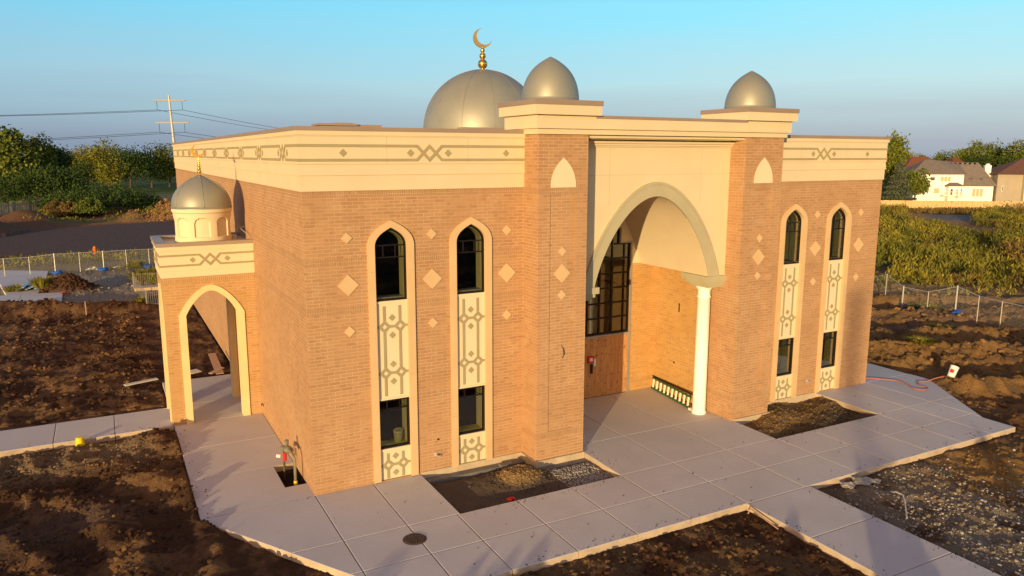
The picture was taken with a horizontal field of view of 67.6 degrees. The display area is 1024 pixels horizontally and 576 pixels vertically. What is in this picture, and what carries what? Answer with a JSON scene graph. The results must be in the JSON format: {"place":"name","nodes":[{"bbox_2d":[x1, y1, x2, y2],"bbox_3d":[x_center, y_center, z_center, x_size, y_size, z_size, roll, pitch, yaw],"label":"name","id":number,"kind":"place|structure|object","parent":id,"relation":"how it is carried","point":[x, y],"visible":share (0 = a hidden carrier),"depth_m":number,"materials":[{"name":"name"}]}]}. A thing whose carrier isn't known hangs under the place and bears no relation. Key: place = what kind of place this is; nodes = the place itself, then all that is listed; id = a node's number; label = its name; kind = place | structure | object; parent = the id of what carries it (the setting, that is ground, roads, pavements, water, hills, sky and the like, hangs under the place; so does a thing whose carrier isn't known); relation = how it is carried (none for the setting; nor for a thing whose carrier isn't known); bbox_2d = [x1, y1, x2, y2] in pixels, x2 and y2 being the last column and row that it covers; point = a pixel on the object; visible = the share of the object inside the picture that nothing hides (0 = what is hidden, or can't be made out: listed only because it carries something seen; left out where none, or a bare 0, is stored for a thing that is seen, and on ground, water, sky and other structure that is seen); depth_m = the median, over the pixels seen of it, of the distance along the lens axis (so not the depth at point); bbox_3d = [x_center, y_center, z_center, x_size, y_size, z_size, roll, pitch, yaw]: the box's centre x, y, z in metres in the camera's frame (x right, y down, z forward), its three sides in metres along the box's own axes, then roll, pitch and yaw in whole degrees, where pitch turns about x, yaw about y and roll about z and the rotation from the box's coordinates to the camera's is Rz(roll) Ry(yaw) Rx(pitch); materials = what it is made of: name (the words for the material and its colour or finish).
{"place":"outdoors","nodes":[
{"label":"outdoors","id":0,"kind":"place"},
{"bbox_2d":[0,270,62,301],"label":"path","id":1,"kind":"structure","parent":0,"point":[15,278],"depth_m":48.70,"materials":[{"name":"concrete"}]},
{"bbox_2d":[0,248,154,269],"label":"rough grass","id":2,"kind":"structure","parent":0,"point":[39,256],"depth_m":61.10,"materials":[{"name":"green plant"}]},
{"bbox_2d":[39,132,182,140],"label":"power line","id":3,"kind":"object","parent":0,"point":[113,136],"visible":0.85,"depth_m":204.67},
{"bbox_2d":[0,363,1015,575],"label":"pavement","id":4,"kind":"structure","parent":0,"point":[234,461],"depth_m":19.32,"materials":[{"name":"concrete"}]},
{"bbox_2d":[403,533,426,544],"bbox_3d":[-2.144,5.528,16.832,0.536,0.025,0.536,-5,11,-28],"label":"manhole cover","id":5,"kind":"object","parent":4,"relation":"on","point":[414,539],"visible":1,"depth_m":16.80,"materials":[{"name":"metal"}]},
{"bbox_2d":[16,404,992,575],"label":"mud crumbs","id":6,"kind":"object","parent":4,"relation":"on","point":[623,495],"visible":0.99,"depth_m":18.55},
{"bbox_2d":[651,375,692,410],"bbox_3d":[5.512,3.608,26.491,0.327,0.489,2.590,-4,11,-25],"label":"railing","id":7,"kind":"object","parent":4,"relation":"on","point":[654,378],"visible":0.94,"depth_m":26.43,"materials":[{"name":"white metal"}]},
{"bbox_2d":[866,376,944,389],"bbox_3d":[14.533,3.475,28.185,3.242,0.203,1.355,1,10,6],"label":"hose","id":8,"kind":"object","parent":4,"relation":"on","point":[908,384],"visible":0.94,"depth_m":28.55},
{"bbox_2d":[0,158,1023,575],"bbox_3d":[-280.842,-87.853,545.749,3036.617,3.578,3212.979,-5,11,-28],"label":"ground","id":9,"kind":"structure","parent":0,"point":[22,234],"depth_m":22.16,"materials":[{"name":"soil"}]},
{"bbox_2d":[0,283,33,291],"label":"grass tuft","id":10,"kind":"object","parent":9,"relation":"on","point":[13,288],"visible":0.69,"depth_m":47.45,"materials":[{"name":"green plant"}]},
{"bbox_2d":[0,200,40,215],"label":"wooden fence","id":11,"kind":"object","parent":9,"relation":"on","point":[21,205],"visible":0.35,"depth_m":107.92,"materials":[{"name":"grey wood"}]},
{"bbox_2d":[0,124,44,207],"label":"deciduous tree","id":12,"kind":"object","parent":9,"relation":"on","point":[10,154],"visible":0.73,"depth_m":118.99,"materials":[{"name":"green plant"}]},
{"bbox_2d":[0,173,51,212],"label":"deciduous tree","id":13,"kind":"object","parent":9,"relation":"on","point":[5,193],"visible":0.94,"depth_m":109.32,"materials":[{"name":"green plant"}]},
{"bbox_2d":[20,131,58,203],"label":"deciduous tree","id":14,"kind":"object","parent":9,"relation":"on","point":[48,150],"visible":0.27,"depth_m":124.89,"materials":[{"name":"green plant"}]},
{"bbox_2d":[10,163,70,209],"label":"deciduous tree","id":15,"kind":"object","parent":9,"relation":"on","point":[45,174],"visible":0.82,"depth_m":111.16,"materials":[{"name":"green plant"}]},
{"bbox_2d":[28,275,56,288],"bbox_3d":[-29.093,-0.361,47.341,1.789,0.749,1.766,-5,11,-28],"label":"grass tuft","id":16,"kind":"object","parent":9,"relation":"on","point":[41,282],"visible":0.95,"depth_m":46.99,"materials":[{"name":"green plant"}]},
{"bbox_2d":[42,199,67,213],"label":"shrub","id":17,"kind":"object","parent":9,"relation":"on","point":[53,207],"visible":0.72,"depth_m":101.31,"materials":[{"name":"brown plant"}]},
{"bbox_2d":[43,140,72,191],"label":"deciduous tree","id":18,"kind":"object","parent":9,"relation":"on","point":[63,157],"visible":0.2,"depth_m":131.49,"materials":[{"name":"green plant"}]},
{"bbox_2d":[39,188,81,209],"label":"shrub","id":19,"kind":"object","parent":9,"relation":"on","point":[44,201],"visible":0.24,"depth_m":105.31,"materials":[{"name":"green plant"}]},
{"bbox_2d":[58,201,78,214],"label":"shrub","id":20,"kind":"object","parent":9,"relation":"on","point":[66,206],"visible":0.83,"depth_m":101.36,"materials":[{"name":"brown plant"}]},
{"bbox_2d":[39,273,103,293],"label":"mound clods","id":21,"kind":"object","parent":9,"relation":"on","point":[69,276],"visible":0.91,"depth_m":47.49,"materials":[{"name":"soil"}]},
{"bbox_2d":[49,166,94,197],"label":"deciduous tree","id":22,"kind":"object","parent":9,"relation":"on","point":[71,180],"visible":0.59,"depth_m":113.30,"materials":[{"name":"green plant"}]},
{"bbox_2d":[0,249,153,275],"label":"fence","id":23,"kind":"object","parent":9,"relation":"on","point":[54,264],"visible":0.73,"depth_m":55.53,"materials":[{"name":"metal"}]},
{"bbox_2d":[75,436,84,445],"bbox_3d":[-12.691,4.495,22.446,0.260,0.245,0.260,-5,11,-28],"label":"yellow bucket","id":24,"kind":"object","parent":9,"relation":"on","point":[80,441],"visible":0.99,"depth_m":22.37,"materials":[{"name":"plastic"}]},
{"bbox_2d":[66,144,98,183],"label":"deciduous tree","id":25,"kind":"object","parent":9,"relation":"on","point":[77,155],"visible":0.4,"depth_m":187.79,"materials":[{"name":"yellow plant"}]},
{"bbox_2d":[56,181,109,209],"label":"shrub","id":26,"kind":"object","parent":9,"relation":"on","point":[65,199],"visible":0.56,"depth_m":104.77,"materials":[{"name":"green plant"}]},
{"bbox_2d":[0,298,166,430],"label":"topsoil clods","id":27,"kind":"object","parent":9,"relation":"on","point":[81,383],"visible":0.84,"depth_m":32.33,"materials":[{"name":"soil"}]},
{"bbox_2d":[71,159,102,185],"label":"deciduous tree","id":28,"kind":"object","parent":9,"relation":"on","point":[85,170],"visible":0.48,"depth_m":183.62,"materials":[{"name":"green plant"}]},
{"bbox_2d":[0,428,182,500],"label":"tan clods","id":29,"kind":"object","parent":9,"relation":"on","point":[84,461],"visible":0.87,"depth_m":20.95,"materials":[{"name":"soil"}]},
{"bbox_2d":[73,197,109,214],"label":"shrub","id":30,"kind":"object","parent":9,"relation":"on","point":[96,205],"visible":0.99,"depth_m":102.01,"materials":[{"name":"green plant"}]},
{"bbox_2d":[19,201,172,222],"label":"dry brush","id":31,"kind":"object","parent":9,"relation":"on","point":[112,210],"visible":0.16,"depth_m":99.77,"materials":[{"name":"brown plant"}]},
{"bbox_2d":[75,137,121,185],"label":"deciduous tree","id":32,"kind":"object","parent":9,"relation":"on","point":[104,144],"visible":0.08,"depth_m":195.23,"materials":[{"name":"green plant"}]},
{"bbox_2d":[73,177,135,211],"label":"shrub","id":33,"kind":"object","parent":9,"relation":"on","point":[110,199],"visible":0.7,"depth_m":106.82,"materials":[{"name":"green plant"}]},
{"bbox_2d":[82,145,128,191],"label":"deciduous tree","id":34,"kind":"object","parent":9,"relation":"on","point":[111,172],"visible":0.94,"depth_m":172.42,"materials":[{"name":"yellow plant"}]},
{"bbox_2d":[55,267,156,302],"bbox_3d":[-25.765,-0.836,51.191,9.047,1.175,14.477,-5,11,-28],"label":"rubble","id":35,"kind":"object","parent":9,"relation":"on","point":[106,284],"visible":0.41,"depth_m":49.59,"materials":[{"name":"stone"}]},
{"bbox_2d":[96,150,139,186],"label":"deciduous tree","id":36,"kind":"object","parent":9,"relation":"on","point":[125,180],"visible":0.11,"depth_m":191.10,"materials":[{"name":"green plant"}]},
{"bbox_2d":[100,183,152,208],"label":"shrub","id":37,"kind":"object","parent":9,"relation":"on","point":[134,193],"visible":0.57,"depth_m":109.72,"materials":[{"name":"green plant"}]},
{"bbox_2d":[106,142,159,187],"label":"deciduous tree","id":38,"kind":"object","parent":9,"relation":"on","point":[127,160],"visible":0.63,"depth_m":189.45,"materials":[{"name":"green plant"}]},
{"bbox_2d":[125,260,143,267],"bbox_3d":[-28.655,-1.835,58.017,1.516,0.500,1.501,-5,11,-28],"label":"grass tuft","id":39,"kind":"object","parent":9,"relation":"on","point":[140,263],"visible":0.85,"depth_m":57.79,"materials":[{"name":"green plant"}]},
{"bbox_2d":[123,268,155,282],"bbox_3d":[-25.094,-0.851,51.609,2.366,0.900,2.411,-5,11,-28],"label":"grass tuft","id":40,"kind":"object","parent":9,"relation":"on","point":[137,279],"visible":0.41,"depth_m":51.13,"materials":[{"name":"green plant"}]},
{"bbox_2d":[124,378,157,385],"bbox_3d":[-13.700,3.467,28.221,1.141,0.050,0.220,-9,14,-43],"label":"plank","id":41,"kind":"object","parent":9,"relation":"on","point":[142,381],"visible":1,"depth_m":28.21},
{"bbox_2d":[124,190,163,208],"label":"shrub","id":42,"kind":"object","parent":9,"relation":"on","point":[155,199],"visible":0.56,"depth_m":111.98,"materials":[{"name":"green plant"}]},
{"bbox_2d":[132,272,157,304],"bbox_3d":[-20.758,-0.055,46.564,3.999,1.100,7.380,-5,11,-28],"label":"metal railing","id":43,"kind":"object","parent":9,"relation":"on","point":[140,292],"visible":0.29,"depth_m":47.05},
{"bbox_2d":[136,266,157,282],"bbox_3d":[-24.027,-0.904,51.717,3.089,1.000,3.165,-5,11,-28],"label":"grass tuft","id":44,"kind":"object","parent":9,"relation":"on","point":[148,279],"visible":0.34,"depth_m":50.98,"materials":[{"name":"green plant"}]},
{"bbox_2d":[124,194,172,201],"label":"wooden fence","id":45,"kind":"object","parent":9,"relation":"on","point":[163,196],"visible":0.14,"depth_m":134.15,"materials":[{"name":"grey wood"}]},
{"bbox_2d":[128,140,172,187],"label":"deciduous tree","id":46,"kind":"object","parent":9,"relation":"on","point":[152,176],"visible":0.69,"depth_m":192.07,"materials":[{"name":"green plant"}]},
{"bbox_2d":[128,198,173,221],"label":"heap clods","id":47,"kind":"object","parent":9,"relation":"on","point":[157,206],"visible":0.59,"depth_m":99.91,"materials":[{"name":"soil"}]},
{"bbox_2d":[147,296,158,303],"bbox_3d":[-19.643,0.716,45.634,3.800,0.205,3.400,-5,11,-28],"label":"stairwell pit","id":48,"kind":"object","parent":9,"relation":"on","point":[153,300],"visible":0.07,"depth_m":45.23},
{"bbox_2d":[151,142,175,186],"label":"deciduous tree","id":49,"kind":"object","parent":9,"relation":"on","point":[166,156],"visible":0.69,"depth_m":194.87,"materials":[{"name":"green plant"}]},
{"bbox_2d":[134,285,193,304],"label":"stairwell wall","id":50,"kind":"structure","parent":9,"relation":"on","point":[149,287],"depth_m":48.19,"materials":[{"name":"concrete"}]},
{"bbox_2d":[153,95,188,183],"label":"power pole","id":51,"kind":"object","parent":9,"relation":"on","point":[171,122],"visible":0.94,"depth_m":217.52,"materials":[{"name":"wood"}]},
{"bbox_2d":[0,110,147,115],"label":"power line","id":52,"kind":"object","parent":51,"relation":"attached to","point":[86,112],"visible":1,"depth_m":202.54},
{"bbox_2d":[16,110,174,115],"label":"power line","id":53,"kind":"object","parent":51,"relation":"attached to","point":[90,113],"visible":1,"depth_m":200.07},
{"bbox_2d":[208,353,223,373],"bbox_3d":[-11.760,2.988,30.336,0.280,0.290,2.303,-5,11,-28],"label":"plank","id":54,"kind":"object","parent":9,"relation":"on","point":[215,362],"visible":1,"depth_m":30.39,"materials":[{"name":"brown wood"}]},
{"bbox_2d":[276,439,297,485],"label":"standpipes","id":55,"kind":"object","parent":9,"relation":"on","point":[285,448],"visible":0.95,"depth_m":19.90,"materials":[{"name":"white plastic"}]},
{"bbox_2d":[0,431,856,575],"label":"soil clods","id":56,"kind":"object","parent":9,"relation":"on","point":[573,571],"visible":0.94,"depth_m":17.01,"materials":[{"name":"soil"}]},
{"bbox_2d":[499,461,512,468],"bbox_3d":[-0.168,4.897,21.105,0.350,0.110,0.200,-5,11,-28],"label":"broken block","id":57,"kind":"object","parent":9,"relation":"on","point":[502,465],"depth_m":21.05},
{"bbox_2d":[425,458,588,482],"bbox_3d":[-0.038,5.093,20.945,4.600,0.300,1.000,-5,11,-28],"label":"footing","id":58,"kind":"object","parent":9,"relation":"on","point":[468,473],"visible":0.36,"depth_m":20.86,"materials":[{"name":"concrete"}]},
{"bbox_2d":[150,28,890,495],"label":"mosque","id":59,"kind":"structure","parent":9,"relation":"on","point":[482,266],"depth_m":21.57,"materials":[{"name":"brick"}]},
{"bbox_2d":[375,228,406,301],"bbox_3d":[-3.127,-0.690,19.184,1.240,2.250,0.405,-5,11,-28],"label":"arched window","id":60,"kind":"structure","parent":59,"relation":"in","point":[401,244],"depth_m":19.26,"materials":[{"name":"black glass"}]},
{"bbox_2d":[379,397,409,448],"bbox_3d":[-3.143,3.454,19.928,0.840,1.300,0.445,-5,11,-28],"label":"lower window","id":61,"kind":"structure","parent":59,"relation":"in","point":[389,443],"depth_m":19.96,"materials":[{"name":"black glass"}]},
{"bbox_2d":[393,427,402,441],"bbox_3d":[-2.995,3.832,20.100,0.264,0.376,0.264,-5,11,-28],"label":"bucket","id":62,"kind":"object","parent":59,"relation":"on","point":[398,433],"visible":1,"depth_m":20.03,"materials":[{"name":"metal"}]},
{"bbox_2d":[457,224,483,293],"bbox_3d":[-1.203,-0.864,20.195,1.240,2.250,0.405,-5,11,-28],"label":"arched window","id":63,"kind":"structure","parent":59,"relation":"in","point":[479,240],"depth_m":20.29,"materials":[{"name":"black glass"}]},
{"bbox_2d":[458,385,484,434],"bbox_3d":[-1.219,3.280,20.939,0.840,1.300,0.445,-5,11,-28],"label":"lower window","id":64,"kind":"structure","parent":59,"relation":"in","point":[479,390],"depth_m":21.00,"materials":[{"name":"black glass"}]},
{"bbox_2d":[584,334,627,398],"bbox_3d":[2.599,2.786,26.317,3.406,2.120,0.140,-5,11,-28],"label":"plywood door","id":65,"kind":"structure","parent":59,"relation":"in","point":[605,361],"depth_m":26.70,"materials":[{"name":"brown wood"}]},
{"bbox_2d":[585,227,632,391],"bbox_3d":[2.580,0.705,26.055,3.580,6.350,0.180,-5,11,-28],"label":"entrance window","id":66,"kind":"structure","parent":59,"relation":"in","point":[619,241],"depth_m":26.54,"materials":[{"name":"black metal"}]},
{"bbox_2d":[777,337,793,375],"bbox_3d":[9.317,2.361,26.281,0.832,1.300,0.095,-5,11,-28],"label":"lower window","id":67,"kind":"structure","parent":59,"relation":"in","point":[785,347],"depth_m":26.34,"materials":[{"name":"black glass"}]},
{"bbox_2d":[784,210,800,263],"bbox_3d":[9.323,-1.720,25.566,0.832,1.832,0.095,-5,11,-28],"label":"arched window","id":68,"kind":"structure","parent":59,"relation":"in","point":[793,224],"depth_m":25.63,"materials":[{"name":"black glass"}]},
{"bbox_2d":[821,331,836,367],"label":"lower window","id":69,"kind":"structure","parent":59,"relation":"in","point":[829,338],"depth_m":27.35,"materials":[{"name":"black glass"}]},
{"bbox_2d":[829,208,845,259],"bbox_3d":[11.247,-1.893,26.577,0.832,1.832,0.095,-5,11,-28],"label":"arched window","id":70,"kind":"structure","parent":59,"relation":"in","point":[838,219],"depth_m":26.65,"materials":[{"name":"black glass"}]},
{"bbox_2d":[747,508,778,529],"bbox_3d":[5.886,5.399,17.889,0.100,0.149,0.923,-5,11,-28],"label":"form stake","id":71,"kind":"object","parent":9,"relation":"on","point":[762,517],"visible":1,"depth_m":17.91,"materials":[{"name":"brown wood"}]},
{"bbox_2d":[744,396,868,438],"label":"pit clods","id":72,"kind":"object","parent":9,"relation":"on","point":[770,431],"visible":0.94,"depth_m":24.92,"materials":[{"name":"soil"}]},
{"bbox_2d":[840,482,855,488],"bbox_3d":[8.748,5.112,19.855,0.432,0.142,0.363,1,10,5],"label":"rock","id":73,"kind":"object","parent":9,"relation":"on","point":[849,485],"visible":1,"depth_m":19.79,"materials":[{"name":"stone"}]},
{"bbox_2d":[852,476,872,485],"bbox_3d":[9.225,5.052,20.051,0.576,0.189,0.484,1,10,5],"label":"rock","id":74,"kind":"object","parent":9,"relation":"on","point":[865,481],"visible":1,"depth_m":19.96,"materials":[{"name":"stone"}]},
{"bbox_2d":[882,129,912,192],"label":"poplar tree","id":75,"kind":"object","parent":9,"relation":"on","point":[896,150],"visible":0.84,"depth_m":157.65,"materials":[{"name":"green plant"}]},
{"bbox_2d":[881,160,916,200],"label":"spruce tree","id":76,"kind":"object","parent":9,"relation":"on","point":[897,181],"visible":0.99,"depth_m":148.38,"materials":[{"name":"green plant"}]},
{"bbox_2d":[900,167,931,197],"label":"garden tree","id":77,"kind":"object","parent":9,"relation":"on","point":[919,185],"visible":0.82,"depth_m":150.75,"materials":[{"name":"green plant"}]},
{"bbox_2d":[904,157,931,167],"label":"roofed house","id":78,"kind":"structure","parent":9,"relation":"on","point":[911,161],"depth_m":197.67,"materials":[{"name":"red"}]},
{"bbox_2d":[899,334,943,345],"bbox_3d":[17.663,2.272,32.994,1.679,0.220,1.660,-5,11,-28],"label":"grass tuft","id":79,"kind":"object","parent":9,"relation":"on","point":[925,341],"visible":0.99,"depth_m":32.93,"materials":[{"name":"green plant"}]},
{"bbox_2d":[902,301,949,309],"bbox_3d":[23.331,1.157,42.720,2.737,0.450,2.792,-5,11,-28],"label":"grass tuft","id":80,"kind":"object","parent":9,"relation":"on","point":[916,306],"visible":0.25,"depth_m":43.07,"materials":[{"name":"green plant"}]},
{"bbox_2d":[834,435,1023,575],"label":"ochre clods","id":81,"kind":"object","parent":9,"relation":"on","point":[958,489],"visible":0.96,"depth_m":18.91,"materials":[{"name":"soil"}]},
{"bbox_2d":[921,321,957,328],"bbox_3d":[20.957,1.908,37.232,1.883,0.200,1.861,-5,11,-28],"label":"grass tuft","id":82,"kind":"object","parent":9,"relation":"on","point":[952,326],"visible":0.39,"depth_m":37.51,"materials":[{"name":"green plant"}]},
{"bbox_2d":[927,149,952,160],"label":"deciduous tree","id":83,"kind":"object","parent":9,"relation":"on","point":[941,157],"visible":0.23,"depth_m":247.33,"materials":[{"name":"green plant"}]},
{"bbox_2d":[874,271,1016,296],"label":"weeds","id":84,"kind":"object","parent":9,"relation":"on","point":[924,276],"visible":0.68,"depth_m":48.02,"materials":[{"name":"green plant"}]},
{"bbox_2d":[868,282,1023,430],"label":"rutted clods","id":85,"kind":"object","parent":9,"relation":"on","point":[1012,337],"visible":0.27,"depth_m":33.13,"materials":[{"name":"soil"}]},
{"bbox_2d":[873,274,1023,328],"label":"fence","id":86,"kind":"object","parent":9,"relation":"on","point":[956,305],"visible":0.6,"depth_m":40.40,"materials":[{"name":"metal"}]},
{"bbox_2d":[901,160,996,201],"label":"white house","id":87,"kind":"structure","parent":9,"relation":"on","point":[957,181],"depth_m":154.59,"materials":[{"name":"paint"}]},
{"bbox_2d":[940,176,950,181],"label":"window","id":88,"kind":"structure","parent":87,"relation":"in","point":[943,178],"depth_m":154.21,"materials":[{"name":"yellow"}]},
{"bbox_2d":[971,188,982,196],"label":"window","id":89,"kind":"structure","parent":87,"relation":"in","point":[976,192],"depth_m":154.17,"materials":[{"name":"yellow"}]},
{"bbox_2d":[875,200,1023,291],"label":"weeds","id":90,"kind":"object","parent":9,"relation":"on","point":[902,235],"visible":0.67,"depth_m":63.50,"materials":[{"name":"green plant"}]},
{"bbox_2d":[881,204,1018,213],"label":"fence","id":91,"kind":"object","parent":9,"relation":"on","point":[953,210],"visible":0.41,"depth_m":123.45,"materials":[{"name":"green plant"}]},
{"bbox_2d":[880,200,1023,211],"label":"wooden fence","id":92,"kind":"object","parent":9,"relation":"on","point":[939,204],"visible":0.35,"depth_m":128.02,"materials":[{"name":"brown wood"}]},
{"bbox_2d":[947,365,958,377],"bbox_3d":[16.543,3.131,28.658,0.454,0.514,0.315,-5,11,-28],"label":"paint bucket","id":93,"kind":"object","parent":9,"relation":"on","point":[953,371],"visible":1,"depth_m":28.54,"materials":[{"name":"white plastic"}]},
{"bbox_2d":[945,148,977,162],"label":"deciduous tree","id":94,"kind":"object","parent":9,"relation":"on","point":[959,153],"visible":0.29,"depth_m":234.90,"materials":[{"name":"green plant"}]},
{"bbox_2d":[911,218,1016,286],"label":"short weeds","id":95,"kind":"object","parent":9,"relation":"on","point":[976,243],"visible":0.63,"depth_m":61.87,"materials":[{"name":"green plant"}]},
{"bbox_2d":[960,139,991,161],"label":"deciduous tree","id":96,"kind":"object","parent":9,"relation":"on","point":[977,146],"visible":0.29,"depth_m":236.18,"materials":[{"name":"green plant"}]},
{"bbox_2d":[961,153,995,167],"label":"deciduous tree","id":97,"kind":"object","parent":9,"relation":"on","point":[983,161],"visible":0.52,"depth_m":227.70,"materials":[{"name":"green plant"}]},
{"bbox_2d":[978,138,1002,167],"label":"deciduous tree","id":98,"kind":"object","parent":9,"relation":"on","point":[993,151],"visible":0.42,"depth_m":236.22,"materials":[{"name":"green plant"}]},
{"bbox_2d":[989,159,1023,202],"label":"tan house","id":99,"kind":"structure","parent":9,"relation":"on","point":[1007,179],"depth_m":152.83,"materials":[{"name":"paint"}]},
{"bbox_2d":[993,154,1023,165],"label":"deciduous tree","id":100,"kind":"object","parent":9,"relation":"on","point":[1008,160],"visible":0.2,"depth_m":222.77,"materials":[{"name":"green plant"}]},
{"bbox_2d":[997,138,1023,162],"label":"deciduous tree","id":101,"kind":"object","parent":9,"relation":"on","point":[1017,151],"visible":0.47,"depth_m":223.62,"materials":[{"name":"green plant"}]},
{"bbox_2d":[0,0,1023,158],"label":"sky","id":102,"kind":"structure","parent":0,"point":[947,74],"materials":[{"name":"blue"}]},
{"bbox_2d":[468,464,575,498],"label":"heap gravel","id":103,"kind":"structure","parent":0,"point":[520,467],"depth_m":20.11,"materials":[{"name":"gravel"}]},
{"bbox_2d":[548,461,611,487],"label":"pit gravel","id":104,"kind":"structure","parent":0,"point":[581,479],"depth_m":20.53,"materials":[{"name":"gravel"}]},
{"bbox_2d":[828,449,1023,575],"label":"gravel","id":105,"kind":"structure","parent":0,"point":[974,553],"depth_m":18.60,"materials":[{"name":"gravel"}]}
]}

